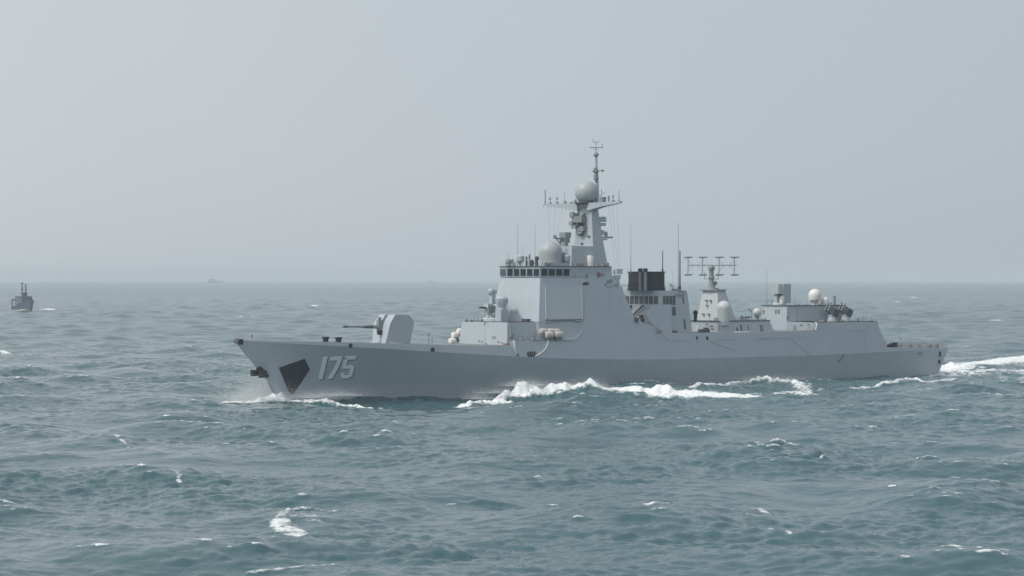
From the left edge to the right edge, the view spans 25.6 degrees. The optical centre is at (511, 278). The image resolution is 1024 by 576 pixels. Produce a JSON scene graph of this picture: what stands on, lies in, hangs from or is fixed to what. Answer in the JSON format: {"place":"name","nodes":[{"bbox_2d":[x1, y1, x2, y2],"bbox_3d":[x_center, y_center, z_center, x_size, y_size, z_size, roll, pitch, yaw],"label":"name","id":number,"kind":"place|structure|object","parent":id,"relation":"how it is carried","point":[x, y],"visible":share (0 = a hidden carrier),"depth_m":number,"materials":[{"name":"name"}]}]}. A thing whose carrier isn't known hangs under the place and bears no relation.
{"place":"outdoors","nodes":[
{"label":"outdoors","id":0,"kind":"place"},
{"bbox_2d":[0,282,1023,575],"bbox_3d":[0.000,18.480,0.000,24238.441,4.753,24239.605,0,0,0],"label":"sea","id":1,"kind":"structure","parent":0,"point":[122,452],"depth_m":239.91,"materials":[{"name":"teal liquid"}]},
{"bbox_2d":[11,282,33,310],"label":"workboat","id":2,"kind":"object","parent":1,"relation":"on","point":[23,301],"visible":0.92,"depth_m":1332.74,"materials":[{"name":"metal"}]},
{"bbox_2d":[207,279,222,282],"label":"distant ship","id":3,"kind":"object","parent":1,"relation":"on","point":[212,281],"visible":0.82,"depth_m":9295.31},
{"bbox_2d":[192,360,989,525],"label":"spray","id":4,"kind":"object","parent":1,"relation":"on","point":[251,395],"visible":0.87,"depth_m":355.65,"materials":[{"name":"white liquid"}]},
{"bbox_2d":[234,139,948,400],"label":"warship","id":5,"kind":"object","parent":1,"relation":"on","point":[564,312],"visible":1,"depth_m":388.80,"materials":[{"name":"grey paint"}]},
{"bbox_2d":[0,0,1023,281],"label":"sky","id":6,"kind":"structure","parent":0,"point":[141,140],"materials":[{"name":"grey"}]}
]}

